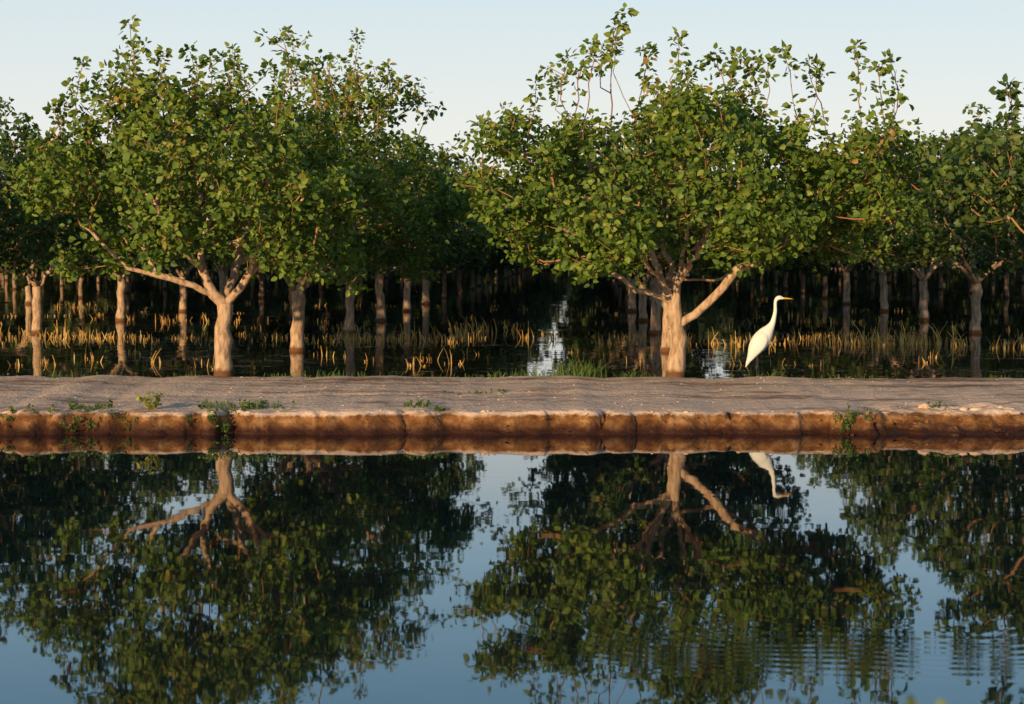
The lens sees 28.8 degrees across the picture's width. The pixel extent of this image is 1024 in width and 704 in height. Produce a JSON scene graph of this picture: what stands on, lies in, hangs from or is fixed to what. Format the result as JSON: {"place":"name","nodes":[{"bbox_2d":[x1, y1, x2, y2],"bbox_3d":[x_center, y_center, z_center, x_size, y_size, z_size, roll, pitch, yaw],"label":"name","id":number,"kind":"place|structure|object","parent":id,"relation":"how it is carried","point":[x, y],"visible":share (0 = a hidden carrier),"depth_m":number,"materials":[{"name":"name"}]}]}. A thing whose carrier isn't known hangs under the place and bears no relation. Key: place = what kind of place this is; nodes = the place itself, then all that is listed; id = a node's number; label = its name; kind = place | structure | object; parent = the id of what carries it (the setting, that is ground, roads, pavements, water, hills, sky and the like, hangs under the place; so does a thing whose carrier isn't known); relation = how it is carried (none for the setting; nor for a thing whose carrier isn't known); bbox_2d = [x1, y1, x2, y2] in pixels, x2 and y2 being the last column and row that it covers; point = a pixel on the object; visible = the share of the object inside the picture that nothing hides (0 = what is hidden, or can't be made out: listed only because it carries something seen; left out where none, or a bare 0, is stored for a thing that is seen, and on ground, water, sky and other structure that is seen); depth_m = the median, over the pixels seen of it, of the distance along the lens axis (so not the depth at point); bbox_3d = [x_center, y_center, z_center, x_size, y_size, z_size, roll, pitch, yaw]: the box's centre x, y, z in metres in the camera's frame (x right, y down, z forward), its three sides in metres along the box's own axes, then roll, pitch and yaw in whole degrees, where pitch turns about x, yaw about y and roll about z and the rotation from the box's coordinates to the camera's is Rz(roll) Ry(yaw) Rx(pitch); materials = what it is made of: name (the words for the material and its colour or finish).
{"place":"outdoors","nodes":[
{"label":"outdoors","id":0,"kind":"place"},
{"bbox_2d":[0,433,1023,703],"bbox_3d":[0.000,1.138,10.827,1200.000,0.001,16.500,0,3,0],"label":"canal water","id":1,"kind":"structure","parent":0,"point":[508,569],"depth_m":10.55,"materials":[{"name":"blue liquid"}]},
{"bbox_2d":[0,264,1023,378],"bbox_3d":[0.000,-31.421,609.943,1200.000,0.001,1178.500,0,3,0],"label":"flooded field water","id":2,"kind":"structure","parent":0,"point":[546,297],"depth_m":35.28,"materials":[{"name":"black liquid"}]},
{"bbox_2d":[0,300,1023,369],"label":"dry reed stubble","id":3,"kind":"object","parent":2,"relation":"on","point":[886,340],"visible":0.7,"depth_m":30.69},
{"bbox_2d":[6,287,1023,372],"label":"floating leaf litter","id":4,"kind":"object","parent":2,"relation":"on","point":[443,345],"visible":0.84,"depth_m":27.34,"materials":[{"name":"brown plant"}]},
{"bbox_2d":[627,140,647,311],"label":"pistachio tree","id":5,"kind":"object","parent":2,"relation":"in","point":[631,303],"depth_m":44.20,"materials":[{"name":"brown plant"}]},
{"bbox_2d":[818,135,1014,320],"bbox_3d":[8.019,-2.298,38.591,4.863,3.944,4.518,1,3,18],"label":"pistachio tree","id":6,"kind":"object","parent":2,"relation":"in","point":[923,301],"visible":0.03,"depth_m":38.79,"materials":[{"name":"green plant"}]},
{"bbox_2d":[844,102,1023,332],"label":"pistachio tree","id":7,"kind":"object","parent":2,"relation":"in","point":[933,236],"visible":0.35,"depth_m":33.00,"materials":[{"name":"green plant"}]},
{"bbox_2d":[0,375,1023,435],"bbox_3d":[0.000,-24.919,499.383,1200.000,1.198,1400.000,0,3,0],"label":"ground","id":8,"kind":"structure","parent":0,"point":[318,409],"depth_m":18.74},
{"bbox_2d":[0,403,34,420],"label":"leafy weed","id":9,"kind":"object","parent":8,"relation":"on","point":[12,410],"visible":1,"depth_m":18.19,"materials":[{"name":"green plant"}]},
{"bbox_2d":[21,152,82,303],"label":"pistachio tree","id":10,"kind":"object","parent":8,"relation":"on","point":[29,298],"depth_m":49.82,"materials":[{"name":"brown plant"}]},
{"bbox_2d":[0,96,110,286],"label":"pistachio tree","id":11,"kind":"object","parent":8,"relation":"on","point":[16,213],"visible":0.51,"depth_m":27.82,"materials":[{"name":"green plant"}]},
{"bbox_2d":[0,112,180,333],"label":"pistachio tree","id":12,"kind":"object","parent":8,"relation":"on","point":[37,312],"visible":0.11,"depth_m":33.08,"materials":[{"name":"green plant"}]},
{"bbox_2d":[48,398,135,431],"bbox_3d":[-3.826,0.575,18.315,0.830,0.282,0.543,0,3,0],"label":"leafy weed","id":13,"kind":"object","parent":8,"relation":"on","point":[72,406],"visible":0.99,"depth_m":18.20,"materials":[{"name":"green plant"}]},
{"bbox_2d":[13,124,219,320],"bbox_3d":[-7.652,-2.406,38.780,4.379,4.141,4.619,1,3,23],"label":"pistachio tree","id":14,"kind":"object","parent":8,"relation":"on","point":[121,308],"visible":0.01,"depth_m":38.63,"materials":[{"name":"green plant"}]},
{"bbox_2d":[135,391,162,410],"bbox_3d":[-3.329,0.449,18.314,0.211,0.209,0.302,-2,4,-36],"label":"leafy weed","id":15,"kind":"object","parent":8,"relation":"on","point":[155,403],"visible":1,"depth_m":18.27,"materials":[{"name":"green plant"}]},
{"bbox_2d":[62,156,248,311],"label":"pistachio tree","id":16,"kind":"object","parent":8,"relation":"on","point":[183,296],"visible":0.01,"depth_m":44.15,"materials":[{"name":"green plant"}]},
{"bbox_2d":[0,14,409,376],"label":"pistachio tree","id":17,"kind":"object","parent":8,"relation":"on","point":[283,226],"visible":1,"depth_m":21.50,"materials":[{"name":"green plant"}]},
{"bbox_2d":[194,166,235,293],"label":"pistachio tree","id":18,"kind":"object","parent":8,"relation":"on","point":[222,276],"depth_m":49.69,"materials":[{"name":"brown plant"}]},
{"bbox_2d":[188,398,295,431],"bbox_3d":[-2.478,0.581,18.315,0.976,0.286,0.598,0,3,0],"label":"leafy weed","id":19,"kind":"object","parent":8,"relation":"on","point":[207,405],"visible":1,"depth_m":18.40,"materials":[{"name":"green plant"}]},
{"bbox_2d":[149,25,497,350],"bbox_3d":[-2.557,-2.153,27.810,4.809,4.803,4.004,0,3,0],"label":"pistachio tree","id":20,"kind":"object","parent":8,"relation":"on","point":[436,212],"visible":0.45,"depth_m":27.48,"materials":[{"name":"green plant"}]},
{"bbox_2d":[235,120,473,332],"bbox_3d":[-2.687,-2.033,33.487,4.399,3.943,4.170,-2,4,-34],"label":"pistachio tree","id":21,"kind":"object","parent":8,"relation":"on","point":[349,317],"visible":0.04,"depth_m":33.30,"materials":[{"name":"green plant"}]},
{"bbox_2d":[316,132,489,320],"bbox_3d":[-2.499,-2.352,38.545,4.173,4.046,4.134,0,3,-6],"label":"pistachio tree","id":22,"kind":"object","parent":8,"relation":"on","point":[449,252],"visible":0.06,"depth_m":38.59,"materials":[{"name":"green plant"}]},
{"bbox_2d":[385,398,446,410],"bbox_3d":[-0.857,0.504,18.431,0.464,0.117,0.523,-2,4,-33],"label":"leafy weed","id":23,"kind":"object","parent":8,"relation":"on","point":[420,403],"visible":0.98,"depth_m":18.50,"materials":[{"name":"green plant"}]},
{"bbox_2d":[351,146,500,310],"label":"pistachio tree","id":24,"kind":"object","parent":8,"relation":"on","point":[468,251],"visible":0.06,"depth_m":44.28,"materials":[{"name":"green plant"}]},
{"bbox_2d":[421,150,509,303],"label":"pistachio tree","id":25,"kind":"object","parent":8,"relation":"on","point":[425,293],"visible":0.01,"depth_m":49.68,"materials":[{"name":"green plant"}]},
{"bbox_2d":[0,368,1009,378],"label":"bank edge grass","id":26,"kind":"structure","parent":8,"relation":"on","point":[292,374],"depth_m":21.84,"materials":[{"name":"green plant"}]},
{"bbox_2d":[0,375,1021,434],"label":"dirt clods","id":27,"kind":"object","parent":8,"relation":"on","point":[924,406],"visible":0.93,"depth_m":18.22,"materials":[{"name":"brown soil"}]},
{"bbox_2d":[0,164,1023,297],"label":"distant orchard trees","id":28,"kind":"object","parent":8,"relation":"on","point":[490,262],"visible":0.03,"depth_m":55.89,"materials":[{"name":"green plant"}]},
{"bbox_2d":[493,351,612,377],"bbox_3d":[0.450,0.175,21.953,1.301,0.396,0.612,1,3,13],"label":"grass clump","id":29,"kind":"object","parent":8,"relation":"on","point":[583,372],"visible":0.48,"depth_m":21.85,"materials":[{"name":"green plant"}]},
{"bbox_2d":[613,369,643,376],"bbox_3d":[1.279,0.276,21.889,0.347,0.200,0.292,0,3,0],"label":"grass clump","id":30,"kind":"object","parent":8,"relation":"on","point":[634,373],"visible":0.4,"depth_m":21.89,"materials":[{"name":"green plant"}]},
{"bbox_2d":[541,149,724,320],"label":"pistachio tree","id":31,"kind":"object","parent":8,"relation":"on","point":[643,316],"visible":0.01,"depth_m":38.69,"materials":[{"name":"brown plant"}]},
{"bbox_2d":[506,119,769,333],"bbox_3d":[2.292,-2.057,33.250,4.151,4.024,4.111,-3,4,-41],"label":"pistachio tree","id":32,"kind":"object","parent":8,"relation":"on","point":[655,325],"visible":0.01,"depth_m":33.20,"materials":[{"name":"green plant"}]},
{"bbox_2d":[494,96,807,351],"bbox_3d":[2.067,-1.686,27.754,3.975,3.854,3.937,-3,4,-43],"label":"pistachio tree","id":33,"kind":"object","parent":8,"relation":"on","point":[665,343],"visible":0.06,"depth_m":27.65,"materials":[{"name":"green plant"}]},
{"bbox_2d":[441,2,926,377],"bbox_3d":[1.916,-1.718,22.184,5.416,4.501,4.577,0,3,0],"label":"pistachio tree","id":34,"kind":"object","parent":8,"relation":"on","point":[792,222],"visible":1,"depth_m":21.45,"materials":[{"name":"green plant"}]},
{"bbox_2d":[443,388,947,410],"bbox_3d":[1.683,0.477,19.200,4.939,0.158,0.350,1,3,18],"label":"leafy weed","id":35,"kind":"object","parent":8,"relation":"on","point":[872,409],"visible":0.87,"depth_m":18.59,"materials":[{"name":"green plant"}]},
{"bbox_2d":[745,296,790,375],"bbox_3d":[2.890,-0.093,22.378,0.533,1.084,0.189,0,3,0],"label":"great egret","id":36,"kind":"object","parent":8,"relation":"on","point":[760,341],"visible":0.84,"depth_m":22.33,"materials":[{"name":"white"}]},
{"bbox_2d":[772,166,913,303],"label":"pistachio tree","id":37,"kind":"object","parent":8,"relation":"on","point":[846,284],"depth_m":49.78,"materials":[{"name":"brown plant"}]},
{"bbox_2d":[833,403,870,432],"bbox_3d":[3.092,0.596,18.093,0.351,0.262,0.183,-1,3,-14],"label":"leafy weed","id":38,"kind":"object","parent":8,"relation":"on","point":[844,422],"visible":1,"depth_m":18.08,"materials":[{"name":"green plant"}]},
{"bbox_2d":[800,146,951,310],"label":"pistachio tree","id":39,"kind":"object","parent":8,"relation":"on","point":[883,292],"visible":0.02,"depth_m":44.28,"materials":[{"name":"green plant"}]},
{"bbox_2d":[914,117,1023,280],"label":"pistachio tree","id":40,"kind":"object","parent":8,"relation":"on","point":[1004,237],"visible":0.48,"depth_m":27.45,"materials":[{"name":"green plant"}]},
{"bbox_2d":[929,73,1023,238],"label":"pistachio tree","id":41,"kind":"object","parent":8,"relation":"on","point":[1009,189],"visible":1,"depth_m":22.08,"materials":[{"name":"green plant"}]},
{"bbox_2d":[0,0,1023,186],"label":"sky","id":42,"kind":"structure","parent":0,"point":[474,57],"materials":[{"name":"blue"}]},
{"bbox_2d":[906,693,946,703],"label":"foreground weed","id":43,"kind":"object","parent":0,"point":[910,699],"visible":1,"depth_m":3.11,"materials":[{"name":"green plant"}]}
]}

